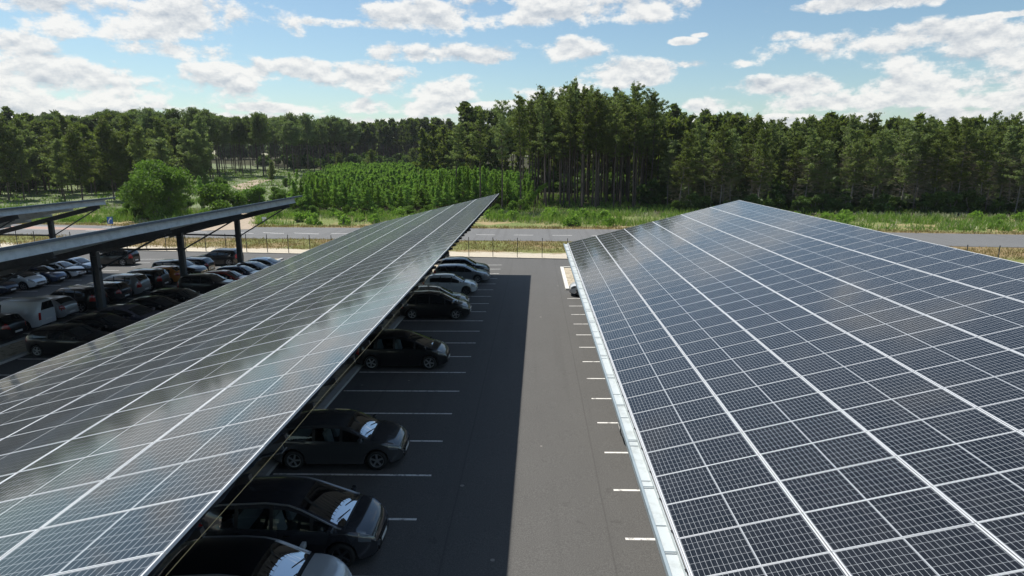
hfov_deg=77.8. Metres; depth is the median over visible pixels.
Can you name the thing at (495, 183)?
young pine
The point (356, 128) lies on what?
pine tree
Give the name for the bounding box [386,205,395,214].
shrub
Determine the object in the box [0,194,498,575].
solar canopy
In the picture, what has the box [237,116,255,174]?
pine tree
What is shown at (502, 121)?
pine tree
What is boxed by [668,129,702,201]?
pine tree
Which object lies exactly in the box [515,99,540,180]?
pine tree
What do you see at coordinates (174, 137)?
pine tree
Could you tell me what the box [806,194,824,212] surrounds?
undergrowth bush
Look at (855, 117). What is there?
pine tree
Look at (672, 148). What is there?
pine tree
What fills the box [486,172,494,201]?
young pine
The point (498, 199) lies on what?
young pine
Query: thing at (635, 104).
pine tree
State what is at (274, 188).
bush
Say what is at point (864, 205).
undergrowth bush
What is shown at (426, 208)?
shrub
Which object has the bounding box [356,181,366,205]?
young pine
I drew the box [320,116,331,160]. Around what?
pine tree
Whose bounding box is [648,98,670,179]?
pine tree
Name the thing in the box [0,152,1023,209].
undergrowth
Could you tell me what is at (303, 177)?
young pine
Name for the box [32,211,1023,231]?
verge grass
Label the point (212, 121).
pine tree
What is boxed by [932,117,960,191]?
pine tree
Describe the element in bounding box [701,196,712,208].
undergrowth bush
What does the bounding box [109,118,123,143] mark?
pine tree
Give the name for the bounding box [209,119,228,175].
pine tree
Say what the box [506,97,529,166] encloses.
pine tree
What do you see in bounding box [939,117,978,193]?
pine tree
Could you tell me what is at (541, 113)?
pine tree
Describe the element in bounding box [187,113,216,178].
pine tree
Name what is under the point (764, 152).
pine tree
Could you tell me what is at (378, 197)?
young pine
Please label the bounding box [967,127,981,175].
pine tree
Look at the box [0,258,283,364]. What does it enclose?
kerb
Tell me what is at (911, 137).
pine tree
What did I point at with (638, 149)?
pine tree
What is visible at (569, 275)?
parking island
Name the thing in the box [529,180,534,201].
young pine
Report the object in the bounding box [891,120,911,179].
pine tree
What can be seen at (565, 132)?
pine tree
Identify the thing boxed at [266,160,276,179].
pine tree
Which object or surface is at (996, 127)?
pine tree
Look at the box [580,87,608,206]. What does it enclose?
pine tree
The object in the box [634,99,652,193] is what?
pine tree
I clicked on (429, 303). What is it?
parked car
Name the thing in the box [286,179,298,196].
young pine
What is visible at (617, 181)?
pine tree
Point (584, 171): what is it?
pine tree
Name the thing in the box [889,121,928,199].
pine tree
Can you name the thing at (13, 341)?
kerb
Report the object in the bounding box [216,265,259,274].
parked car
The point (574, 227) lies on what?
dry grass
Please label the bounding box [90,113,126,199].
pine tree
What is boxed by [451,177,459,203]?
young pine
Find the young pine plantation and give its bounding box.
[311,160,521,188]
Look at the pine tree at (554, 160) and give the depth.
141.38 m
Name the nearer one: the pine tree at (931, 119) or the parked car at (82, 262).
the parked car at (82, 262)
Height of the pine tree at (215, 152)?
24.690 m
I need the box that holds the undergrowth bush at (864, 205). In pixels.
[856,193,873,212]
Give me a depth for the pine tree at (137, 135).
143.61 m
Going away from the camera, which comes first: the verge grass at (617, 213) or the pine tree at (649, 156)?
the verge grass at (617, 213)
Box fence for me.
[0,231,1018,257]
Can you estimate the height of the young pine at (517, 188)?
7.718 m
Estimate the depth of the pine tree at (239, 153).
283.85 m
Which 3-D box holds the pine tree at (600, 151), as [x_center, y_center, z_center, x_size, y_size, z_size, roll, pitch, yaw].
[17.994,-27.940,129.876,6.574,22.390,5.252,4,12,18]
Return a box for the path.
[201,180,268,230]
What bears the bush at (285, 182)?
on the ground at (467, 252)
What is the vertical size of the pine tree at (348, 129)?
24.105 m
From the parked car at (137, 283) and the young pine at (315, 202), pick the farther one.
the young pine at (315, 202)
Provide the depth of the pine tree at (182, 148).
173.17 m
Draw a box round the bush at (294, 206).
[286,194,304,209]
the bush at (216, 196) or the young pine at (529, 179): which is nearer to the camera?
the bush at (216, 196)
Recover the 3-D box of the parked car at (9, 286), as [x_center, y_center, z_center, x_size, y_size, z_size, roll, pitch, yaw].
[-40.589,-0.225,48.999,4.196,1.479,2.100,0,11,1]
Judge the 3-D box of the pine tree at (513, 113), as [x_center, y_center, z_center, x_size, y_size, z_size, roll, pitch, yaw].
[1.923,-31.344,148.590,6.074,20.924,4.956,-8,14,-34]
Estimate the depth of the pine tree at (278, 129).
284.13 m
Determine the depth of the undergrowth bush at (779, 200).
114.72 m
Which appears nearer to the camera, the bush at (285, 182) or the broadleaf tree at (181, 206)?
the broadleaf tree at (181, 206)
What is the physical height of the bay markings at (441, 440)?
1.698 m
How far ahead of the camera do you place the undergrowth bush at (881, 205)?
113.18 m
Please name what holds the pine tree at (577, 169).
on the ground at (467, 252)
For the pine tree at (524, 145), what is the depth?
138.73 m
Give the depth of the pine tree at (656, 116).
130.76 m
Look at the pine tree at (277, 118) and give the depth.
289.55 m
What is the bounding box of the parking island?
[564,268,581,285]
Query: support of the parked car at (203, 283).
on the parking lot
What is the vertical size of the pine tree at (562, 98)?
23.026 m
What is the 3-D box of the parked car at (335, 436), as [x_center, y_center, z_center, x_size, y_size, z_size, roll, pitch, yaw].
[-5.593,4.870,20.877,4.322,1.523,2.163,0,11,1]
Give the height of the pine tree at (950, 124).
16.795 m
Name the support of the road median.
on the road
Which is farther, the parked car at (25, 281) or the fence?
the fence
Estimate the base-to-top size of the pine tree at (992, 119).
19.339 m
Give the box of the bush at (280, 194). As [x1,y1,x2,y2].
[268,189,285,199]
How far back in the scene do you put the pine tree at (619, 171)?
141.79 m
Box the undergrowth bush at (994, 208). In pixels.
[986,200,1004,214]
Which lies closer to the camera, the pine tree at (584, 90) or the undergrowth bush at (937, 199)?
the undergrowth bush at (937, 199)
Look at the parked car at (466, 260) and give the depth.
54.55 m
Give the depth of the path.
103.63 m
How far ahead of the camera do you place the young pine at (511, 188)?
126.10 m
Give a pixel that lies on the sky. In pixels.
(356, 61)
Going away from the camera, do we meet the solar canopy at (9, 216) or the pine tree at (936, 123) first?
the solar canopy at (9, 216)
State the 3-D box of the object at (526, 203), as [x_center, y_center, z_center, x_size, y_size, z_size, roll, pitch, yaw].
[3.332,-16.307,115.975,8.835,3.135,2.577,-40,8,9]
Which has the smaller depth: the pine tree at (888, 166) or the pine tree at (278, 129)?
the pine tree at (888, 166)
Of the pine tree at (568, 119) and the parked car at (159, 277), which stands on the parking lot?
the parked car at (159, 277)
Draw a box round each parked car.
[0,272,46,289]
[0,277,18,293]
[0,312,26,339]
[25,323,109,356]
[29,265,66,284]
[37,295,78,319]
[45,261,85,278]
[48,284,107,312]
[57,313,138,332]
[62,257,101,273]
[88,281,131,303]
[88,303,161,320]
[100,248,139,265]
[103,273,150,295]
[127,268,170,290]
[127,295,183,310]
[147,288,202,301]
[151,259,207,273]
[152,265,179,284]
[153,535,351,575]
[177,273,235,293]
[186,256,214,270]
[197,475,388,566]
[199,248,243,264]
[204,270,247,279]
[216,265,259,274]
[235,261,268,269]
[247,257,280,265]
[272,408,409,469]
[355,329,449,368]
[399,289,470,318]
[412,284,468,301]
[422,273,477,294]
[433,263,489,282]
[440,256,489,272]
[569,282,583,296]
[618,408,642,447]
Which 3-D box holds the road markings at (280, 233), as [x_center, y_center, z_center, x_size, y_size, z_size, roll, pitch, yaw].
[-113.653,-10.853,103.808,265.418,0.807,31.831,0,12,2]
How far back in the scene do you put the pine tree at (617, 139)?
124.81 m
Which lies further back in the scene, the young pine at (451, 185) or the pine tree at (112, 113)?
the pine tree at (112, 113)
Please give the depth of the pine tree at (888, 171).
129.28 m
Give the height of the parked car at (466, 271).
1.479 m
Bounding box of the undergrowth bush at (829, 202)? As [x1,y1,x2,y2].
[814,193,836,212]
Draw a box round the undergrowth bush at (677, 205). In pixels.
[671,200,684,212]
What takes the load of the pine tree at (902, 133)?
on the ground at (467, 252)
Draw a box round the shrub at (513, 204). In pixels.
[506,200,518,210]
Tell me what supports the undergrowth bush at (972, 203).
on the ground at (467, 252)
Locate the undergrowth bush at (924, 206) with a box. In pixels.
[916,200,934,213]
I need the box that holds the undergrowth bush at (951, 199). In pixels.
[943,191,963,213]
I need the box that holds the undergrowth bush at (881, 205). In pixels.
[870,193,895,212]
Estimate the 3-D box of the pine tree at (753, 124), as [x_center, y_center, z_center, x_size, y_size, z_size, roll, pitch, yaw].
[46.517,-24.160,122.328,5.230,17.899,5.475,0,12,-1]
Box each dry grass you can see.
[0,233,1023,259]
[19,221,1023,234]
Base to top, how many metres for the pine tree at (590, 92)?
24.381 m
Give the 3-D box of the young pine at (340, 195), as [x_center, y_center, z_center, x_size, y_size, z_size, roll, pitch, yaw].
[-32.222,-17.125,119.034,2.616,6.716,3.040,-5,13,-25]
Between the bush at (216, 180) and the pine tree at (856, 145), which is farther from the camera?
the bush at (216, 180)
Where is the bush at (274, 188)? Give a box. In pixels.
[271,186,282,199]
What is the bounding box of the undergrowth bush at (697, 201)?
[683,193,703,211]
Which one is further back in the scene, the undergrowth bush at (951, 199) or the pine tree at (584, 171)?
the pine tree at (584, 171)
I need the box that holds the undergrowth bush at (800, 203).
[791,196,811,213]
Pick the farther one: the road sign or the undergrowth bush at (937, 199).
the undergrowth bush at (937, 199)
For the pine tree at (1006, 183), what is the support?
on the ground at (467, 252)
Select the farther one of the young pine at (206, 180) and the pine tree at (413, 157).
the pine tree at (413, 157)
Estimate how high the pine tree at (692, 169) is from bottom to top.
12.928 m
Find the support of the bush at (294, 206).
on the ground at (467, 252)
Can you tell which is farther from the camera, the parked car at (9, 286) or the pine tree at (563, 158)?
the pine tree at (563, 158)
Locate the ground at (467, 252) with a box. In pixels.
[0,155,1023,263]
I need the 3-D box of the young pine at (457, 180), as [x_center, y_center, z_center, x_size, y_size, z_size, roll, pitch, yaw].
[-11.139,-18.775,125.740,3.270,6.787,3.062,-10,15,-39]
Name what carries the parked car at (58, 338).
on the parking lot
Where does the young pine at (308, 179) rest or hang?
on the ground at (467, 252)
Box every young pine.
[190,175,195,190]
[194,175,203,191]
[201,169,210,186]
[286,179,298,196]
[287,172,293,186]
[294,169,298,183]
[297,179,303,194]
[297,184,311,207]
[299,171,314,194]
[302,174,310,195]
[306,189,321,207]
[309,179,313,191]
[314,176,325,210]
[317,178,329,207]
[324,177,330,210]
[324,188,330,206]
[329,175,338,204]
[329,186,336,207]
[334,179,345,210]
[340,187,351,207]
[347,185,357,207]
[352,187,363,208]
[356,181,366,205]
[359,187,376,209]
[366,180,374,205]
[370,182,374,197]
[373,184,382,207]
[381,191,385,208]
[384,188,393,208]
[388,193,398,207]
[394,187,405,207]
[402,185,413,206]
[408,188,425,209]
[411,184,418,209]
[413,172,421,182]
[413,188,419,205]
[422,170,427,185]
[423,188,431,204]
[427,176,434,188]
[429,186,435,207]
[431,186,443,207]
[435,169,442,187]
[435,182,442,207]
[437,175,442,207]
[441,181,457,205]
[447,186,453,204]
[449,177,453,195]
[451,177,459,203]
[451,177,461,201]
[456,170,462,188]
[456,177,471,201]
[459,183,468,202]
[463,165,470,193]
[469,178,479,200]
[470,170,477,193]
[473,173,488,197]
[477,165,487,195]
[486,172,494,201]
[493,170,499,198]
[493,177,503,202]
[500,170,512,195]
[503,180,513,202]
[505,177,515,202]
[513,171,524,206]
[523,181,529,198]
[525,174,532,193]
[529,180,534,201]
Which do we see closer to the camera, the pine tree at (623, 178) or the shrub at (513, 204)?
the shrub at (513, 204)
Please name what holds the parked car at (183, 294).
on the parking lot
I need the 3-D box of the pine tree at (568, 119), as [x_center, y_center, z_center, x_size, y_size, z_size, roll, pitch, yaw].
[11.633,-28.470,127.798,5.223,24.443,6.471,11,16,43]
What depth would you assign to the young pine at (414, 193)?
124.52 m
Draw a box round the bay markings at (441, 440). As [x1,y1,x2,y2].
[23,266,677,539]
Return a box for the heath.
[0,168,338,212]
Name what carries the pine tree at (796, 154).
on the ground at (467, 252)
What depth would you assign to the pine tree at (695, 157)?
128.08 m
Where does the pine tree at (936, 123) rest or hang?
on the ground at (467, 252)
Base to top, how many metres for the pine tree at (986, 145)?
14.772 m
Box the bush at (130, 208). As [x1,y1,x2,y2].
[115,199,143,217]
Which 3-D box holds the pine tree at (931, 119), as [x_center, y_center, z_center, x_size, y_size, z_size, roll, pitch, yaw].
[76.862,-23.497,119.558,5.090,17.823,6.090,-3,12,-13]
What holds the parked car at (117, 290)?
on the parking lot
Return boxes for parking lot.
[0,251,690,575]
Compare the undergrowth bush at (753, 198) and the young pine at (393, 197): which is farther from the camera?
the young pine at (393, 197)
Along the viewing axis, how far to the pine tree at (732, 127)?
122.33 m
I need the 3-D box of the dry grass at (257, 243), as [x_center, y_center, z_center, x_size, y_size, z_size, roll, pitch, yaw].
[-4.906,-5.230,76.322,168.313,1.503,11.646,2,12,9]
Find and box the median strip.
[157,265,437,569]
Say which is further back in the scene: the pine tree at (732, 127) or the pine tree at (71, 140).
the pine tree at (71, 140)
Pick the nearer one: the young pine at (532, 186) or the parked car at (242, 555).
the parked car at (242, 555)
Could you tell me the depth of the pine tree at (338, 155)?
225.42 m
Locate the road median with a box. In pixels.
[9,226,103,229]
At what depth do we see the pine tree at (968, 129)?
114.34 m
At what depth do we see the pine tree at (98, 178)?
168.11 m
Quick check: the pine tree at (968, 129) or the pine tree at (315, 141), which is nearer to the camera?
the pine tree at (968, 129)
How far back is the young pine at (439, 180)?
129.08 m
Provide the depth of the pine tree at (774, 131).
126.25 m
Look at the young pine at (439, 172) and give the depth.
133.13 m
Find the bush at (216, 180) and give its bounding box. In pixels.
[214,177,227,183]
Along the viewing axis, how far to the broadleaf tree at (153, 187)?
109.99 m
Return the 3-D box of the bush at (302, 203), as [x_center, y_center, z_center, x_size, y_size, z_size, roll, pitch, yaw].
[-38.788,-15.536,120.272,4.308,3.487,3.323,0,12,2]
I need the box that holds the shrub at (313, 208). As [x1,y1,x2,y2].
[306,205,319,214]
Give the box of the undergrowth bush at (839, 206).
[834,194,853,211]
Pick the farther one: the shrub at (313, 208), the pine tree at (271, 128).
the pine tree at (271, 128)
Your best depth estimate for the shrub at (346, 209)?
114.64 m
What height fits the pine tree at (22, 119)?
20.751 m
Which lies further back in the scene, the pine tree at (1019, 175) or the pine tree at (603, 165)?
the pine tree at (603, 165)
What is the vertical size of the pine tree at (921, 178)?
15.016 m
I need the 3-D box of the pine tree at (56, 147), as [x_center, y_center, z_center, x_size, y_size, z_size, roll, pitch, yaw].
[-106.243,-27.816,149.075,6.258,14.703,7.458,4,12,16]
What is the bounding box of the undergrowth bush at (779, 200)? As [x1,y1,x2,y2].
[770,194,788,210]
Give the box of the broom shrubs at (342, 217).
[99,206,1023,229]
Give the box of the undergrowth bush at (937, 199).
[921,191,947,213]
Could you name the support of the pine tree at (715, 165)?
on the ground at (467, 252)
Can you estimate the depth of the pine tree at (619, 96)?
131.92 m
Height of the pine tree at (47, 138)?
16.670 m
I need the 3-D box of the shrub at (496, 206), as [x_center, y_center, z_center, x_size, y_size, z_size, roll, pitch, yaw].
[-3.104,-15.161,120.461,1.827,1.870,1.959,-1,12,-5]
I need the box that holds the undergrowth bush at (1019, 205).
[1006,198,1023,212]
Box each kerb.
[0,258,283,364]
[0,286,176,346]
[137,250,561,258]
[256,315,404,475]
[560,267,568,289]
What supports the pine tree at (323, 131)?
on the ground at (467, 252)
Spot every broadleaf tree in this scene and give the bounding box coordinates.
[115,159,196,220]
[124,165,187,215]
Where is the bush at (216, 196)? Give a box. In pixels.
[196,182,247,214]
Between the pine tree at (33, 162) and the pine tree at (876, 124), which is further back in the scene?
the pine tree at (33, 162)
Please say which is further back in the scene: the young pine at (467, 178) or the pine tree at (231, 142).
the pine tree at (231, 142)
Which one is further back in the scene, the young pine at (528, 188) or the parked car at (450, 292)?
the young pine at (528, 188)
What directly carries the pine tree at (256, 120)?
on the ground at (467, 252)
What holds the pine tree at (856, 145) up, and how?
on the ground at (467, 252)
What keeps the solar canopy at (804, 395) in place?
on the median strip
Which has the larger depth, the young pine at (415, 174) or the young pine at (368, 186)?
the young pine at (415, 174)
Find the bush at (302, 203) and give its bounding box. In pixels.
[296,198,313,211]
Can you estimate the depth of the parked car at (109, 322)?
35.10 m
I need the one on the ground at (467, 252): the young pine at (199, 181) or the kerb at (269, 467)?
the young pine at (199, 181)
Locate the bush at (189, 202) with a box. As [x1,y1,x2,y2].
[183,196,194,208]
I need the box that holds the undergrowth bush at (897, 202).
[889,197,906,212]
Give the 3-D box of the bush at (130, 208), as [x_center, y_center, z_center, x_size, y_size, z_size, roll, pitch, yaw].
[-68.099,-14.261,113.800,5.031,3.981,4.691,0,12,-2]
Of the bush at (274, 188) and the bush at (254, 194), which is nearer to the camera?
the bush at (254, 194)
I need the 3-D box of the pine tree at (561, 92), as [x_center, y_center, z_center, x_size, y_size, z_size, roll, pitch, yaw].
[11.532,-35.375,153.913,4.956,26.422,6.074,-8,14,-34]
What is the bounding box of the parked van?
[0,297,55,330]
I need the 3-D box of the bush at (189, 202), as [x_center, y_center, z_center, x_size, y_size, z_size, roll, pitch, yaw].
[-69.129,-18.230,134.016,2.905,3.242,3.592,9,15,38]
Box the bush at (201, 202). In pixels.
[197,193,208,207]
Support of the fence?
on the ground at (467, 252)
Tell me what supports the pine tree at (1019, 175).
on the ground at (467, 252)
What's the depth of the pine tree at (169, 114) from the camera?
215.33 m
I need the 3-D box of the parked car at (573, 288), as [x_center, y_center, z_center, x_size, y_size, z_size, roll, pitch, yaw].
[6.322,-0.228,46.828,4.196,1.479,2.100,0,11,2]
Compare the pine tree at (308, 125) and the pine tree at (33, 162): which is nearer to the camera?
the pine tree at (33, 162)
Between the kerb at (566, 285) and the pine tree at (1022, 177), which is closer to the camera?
the kerb at (566, 285)
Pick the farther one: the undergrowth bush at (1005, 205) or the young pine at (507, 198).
the young pine at (507, 198)
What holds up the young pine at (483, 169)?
on the ground at (467, 252)
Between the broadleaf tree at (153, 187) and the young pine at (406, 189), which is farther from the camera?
the young pine at (406, 189)
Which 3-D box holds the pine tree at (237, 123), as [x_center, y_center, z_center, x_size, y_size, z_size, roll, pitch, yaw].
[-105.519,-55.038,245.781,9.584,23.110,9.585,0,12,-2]
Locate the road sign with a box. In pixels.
[107,217,112,223]
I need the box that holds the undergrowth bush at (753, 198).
[742,193,762,204]
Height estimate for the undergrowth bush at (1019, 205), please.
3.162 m
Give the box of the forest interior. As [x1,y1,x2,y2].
[6,110,1023,193]
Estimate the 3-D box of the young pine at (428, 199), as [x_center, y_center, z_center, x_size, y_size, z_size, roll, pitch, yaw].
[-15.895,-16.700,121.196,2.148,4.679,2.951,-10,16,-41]
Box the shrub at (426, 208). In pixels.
[420,205,431,211]
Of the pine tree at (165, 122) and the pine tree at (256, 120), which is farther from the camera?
the pine tree at (256, 120)
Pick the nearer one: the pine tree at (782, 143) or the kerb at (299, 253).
the kerb at (299, 253)
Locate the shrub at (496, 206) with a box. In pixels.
[491,203,500,211]
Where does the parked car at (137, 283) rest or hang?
on the parking lot
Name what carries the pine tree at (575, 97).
on the ground at (467, 252)
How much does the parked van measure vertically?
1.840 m
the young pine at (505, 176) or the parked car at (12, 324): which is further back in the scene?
the young pine at (505, 176)
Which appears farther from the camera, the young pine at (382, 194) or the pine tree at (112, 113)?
the pine tree at (112, 113)
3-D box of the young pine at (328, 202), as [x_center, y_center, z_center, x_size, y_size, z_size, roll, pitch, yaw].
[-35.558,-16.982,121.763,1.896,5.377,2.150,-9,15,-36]
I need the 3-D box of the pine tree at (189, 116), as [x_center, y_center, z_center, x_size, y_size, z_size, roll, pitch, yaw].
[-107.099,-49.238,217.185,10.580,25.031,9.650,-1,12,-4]
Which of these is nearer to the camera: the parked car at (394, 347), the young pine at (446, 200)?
the parked car at (394, 347)
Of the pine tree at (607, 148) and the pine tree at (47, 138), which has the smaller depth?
the pine tree at (607, 148)
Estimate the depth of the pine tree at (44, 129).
177.36 m
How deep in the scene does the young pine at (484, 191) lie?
124.40 m
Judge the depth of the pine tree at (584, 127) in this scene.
122.67 m
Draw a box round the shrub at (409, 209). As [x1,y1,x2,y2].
[402,205,415,213]
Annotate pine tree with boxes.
[0,115,23,200]
[0,126,37,198]
[0,131,19,195]
[8,116,31,191]
[9,116,41,193]
[22,128,45,194]
[28,119,48,189]
[30,121,48,189]
[34,113,68,128]
[36,119,71,194]
[37,138,71,199]
[43,133,59,191]
[50,113,77,193]
[57,121,99,199]
[66,115,86,125]
[77,115,98,140]
[78,132,106,192]
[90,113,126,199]
[94,107,120,127]
[97,124,119,191]
[99,134,130,193]
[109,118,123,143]
[111,110,142,134]
[111,112,138,174]
[124,126,156,173]
[135,107,161,138]
[141,116,176,170]
[145,117,175,139]
[148,137,178,166]
[162,107,186,128]
[163,125,183,173]
[165,118,183,126]
[175,127,194,186]
[179,106,212,176]
[181,129,215,187]
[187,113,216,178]
[200,108,222,178]
[205,124,223,177]
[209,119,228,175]
[214,113,217,173]
[219,115,232,174]
[226,116,250,174]
[226,117,239,173]
[232,142,247,170]
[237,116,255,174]
[247,111,269,176]
[249,112,272,175]
[250,142,264,168]
[257,113,273,174]
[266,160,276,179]
[269,117,279,168]
[270,115,284,169]
[273,117,287,170]
[276,112,302,172]
[277,120,304,173]
[293,121,302,171]
[296,113,318,170]
[298,119,304,170]
[300,142,312,169]
[304,123,323,171]
[315,122,330,169]
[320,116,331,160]
[324,115,341,161]
[333,153,343,166]
[336,118,348,154]
[341,118,354,153]
[348,124,361,147]
[363,149,375,163]
[405,148,416,162]
[444,121,473,203]
[466,106,495,197]
[491,99,516,210]
[501,91,531,211]
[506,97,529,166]
[509,99,532,181]
[511,108,525,166]
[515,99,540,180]
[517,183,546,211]
[518,97,542,173]
[524,134,534,158]
[526,88,552,203]
[530,95,544,200]
[531,84,558,203]
[531,97,563,206]
[532,95,556,159]
[533,97,559,202]
[540,151,543,194]
[543,86,558,149]
[547,99,559,200]
[550,105,580,204]
[550,145,552,193]
[552,81,577,202]
[553,109,573,206]
[555,84,580,206]
[555,86,564,193]
[555,96,568,183]
[555,101,571,201]
[556,95,565,197]
[560,90,576,195]
[564,76,580,204]
[570,84,577,198]
[570,84,599,206]
[573,95,597,193]
[575,93,600,207]
[576,93,588,201]
[576,137,580,198]
[578,89,605,204]
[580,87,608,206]
[586,89,593,200]
[586,156,587,193]
[587,94,617,205]
[591,95,614,204]
[597,93,604,193]
[597,93,612,200]
[598,100,614,202]
[601,102,629,207]
[604,143,605,196]
[606,96,614,200]
[607,90,629,196]
[608,86,619,197]
[610,91,628,201]
[611,123,627,200]
[616,93,636,206]
[621,81,650,207]
[622,152,625,196]
[625,99,639,198]
[625,101,628,196]
[625,107,634,201]
[626,94,634,200]
[626,105,651,206]
[627,81,646,193]
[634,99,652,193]
[634,152,642,189]
[638,87,660,203]
[639,115,650,183]
[641,124,656,178]
[642,125,653,190]
[644,99,661,185]
[645,92,666,190]
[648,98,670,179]
[657,138,680,204]
[659,133,681,180]
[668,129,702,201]
[673,134,702,200]
[682,143,700,190]
[685,136,704,182]
[692,120,715,195]
[697,132,733,205]
[700,139,717,190]
[707,124,737,204]
[712,122,738,202]
[717,128,746,201]
[729,140,745,188]
[737,115,764,196]
[737,136,747,182]
[740,126,772,192]
[747,139,773,197]
[748,127,779,198]
[764,121,785,181]
[765,132,789,176]
[770,132,794,180]
[771,117,788,174]
[774,128,791,170]
[781,135,807,208]
[783,117,804,176]
[783,136,806,197]
[793,127,829,196]
[795,115,815,178]
[802,122,835,197]
[806,138,835,182]
[812,140,840,209]
[820,117,843,175]
[837,127,876,203]
[838,115,863,203]
[840,113,865,178]
[860,112,883,184]
[860,129,895,203]
[865,128,897,197]
[872,138,899,189]
[875,133,897,193]
[887,150,900,183]
[889,120,931,206]
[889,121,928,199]
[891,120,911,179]
[893,124,908,177]
[900,140,934,195]
[901,122,936,210]
[908,115,942,209]
[916,128,958,200]
[917,119,947,174]
[923,139,943,183]
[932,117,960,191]
[937,122,966,187]
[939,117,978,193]
[944,116,981,211]
[958,117,980,166]
[963,128,999,200]
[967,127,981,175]
[968,131,999,204]
[976,134,1006,210]
[984,110,1003,183]
[985,120,1006,176]
[987,123,1022,200]
[990,116,1023,210]
[991,138,1017,197]
[1003,129,1023,212]
[1005,111,1023,147]
[1010,138,1023,198]
[1018,126,1023,160]
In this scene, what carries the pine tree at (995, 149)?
on the ground at (467, 252)
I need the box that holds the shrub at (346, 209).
[342,204,349,215]
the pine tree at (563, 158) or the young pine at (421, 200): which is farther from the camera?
the pine tree at (563, 158)
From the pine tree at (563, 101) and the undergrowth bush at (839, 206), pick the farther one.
the pine tree at (563, 101)
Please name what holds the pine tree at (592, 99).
on the ground at (467, 252)
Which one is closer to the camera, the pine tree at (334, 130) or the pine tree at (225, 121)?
the pine tree at (225, 121)
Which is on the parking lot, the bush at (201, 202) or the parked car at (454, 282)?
the parked car at (454, 282)
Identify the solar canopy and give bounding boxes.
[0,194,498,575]
[0,195,302,310]
[0,197,115,238]
[563,200,1023,575]
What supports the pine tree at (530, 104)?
on the ground at (467, 252)
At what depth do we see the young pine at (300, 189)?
132.50 m
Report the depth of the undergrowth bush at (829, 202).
115.70 m
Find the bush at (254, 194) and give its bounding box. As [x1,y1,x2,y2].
[238,185,270,210]
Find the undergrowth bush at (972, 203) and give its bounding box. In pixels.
[952,189,985,213]
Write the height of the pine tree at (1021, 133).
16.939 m
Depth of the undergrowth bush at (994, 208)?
113.20 m
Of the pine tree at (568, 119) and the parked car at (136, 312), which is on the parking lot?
the parked car at (136, 312)
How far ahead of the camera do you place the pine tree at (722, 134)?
115.87 m
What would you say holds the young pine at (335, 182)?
on the ground at (467, 252)
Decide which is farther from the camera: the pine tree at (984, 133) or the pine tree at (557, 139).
the pine tree at (557, 139)
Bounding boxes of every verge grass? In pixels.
[0,203,1023,231]
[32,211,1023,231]
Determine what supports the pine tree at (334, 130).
on the ground at (467, 252)
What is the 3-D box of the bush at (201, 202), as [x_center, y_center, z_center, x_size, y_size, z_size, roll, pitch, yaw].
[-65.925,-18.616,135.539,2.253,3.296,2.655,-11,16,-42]
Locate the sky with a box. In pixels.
[0,0,1023,162]
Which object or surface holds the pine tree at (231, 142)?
on the ground at (467, 252)
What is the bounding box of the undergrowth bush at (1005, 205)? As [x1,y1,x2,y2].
[995,196,1012,211]
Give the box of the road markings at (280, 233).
[46,226,571,235]
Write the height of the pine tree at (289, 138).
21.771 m
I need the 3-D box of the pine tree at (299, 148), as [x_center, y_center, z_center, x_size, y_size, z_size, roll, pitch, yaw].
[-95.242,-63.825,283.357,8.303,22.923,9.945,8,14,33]
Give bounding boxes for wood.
[0,101,869,173]
[210,142,609,162]
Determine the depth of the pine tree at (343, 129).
301.00 m
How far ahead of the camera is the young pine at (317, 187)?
120.81 m
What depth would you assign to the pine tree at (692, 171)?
120.96 m
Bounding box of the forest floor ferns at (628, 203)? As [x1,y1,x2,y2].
[489,191,1023,214]
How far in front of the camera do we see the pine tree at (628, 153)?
136.90 m
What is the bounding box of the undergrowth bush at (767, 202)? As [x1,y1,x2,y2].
[760,198,776,207]
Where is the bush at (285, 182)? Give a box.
[282,178,291,186]
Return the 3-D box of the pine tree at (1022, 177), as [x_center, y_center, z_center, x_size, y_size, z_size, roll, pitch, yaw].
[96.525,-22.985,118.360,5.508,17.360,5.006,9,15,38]
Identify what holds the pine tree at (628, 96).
on the ground at (467, 252)
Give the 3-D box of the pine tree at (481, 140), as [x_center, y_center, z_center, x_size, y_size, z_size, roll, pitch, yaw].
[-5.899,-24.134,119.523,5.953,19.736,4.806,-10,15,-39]
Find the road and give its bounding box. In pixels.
[0,224,1023,247]
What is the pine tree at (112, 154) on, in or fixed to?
on the ground at (467, 252)

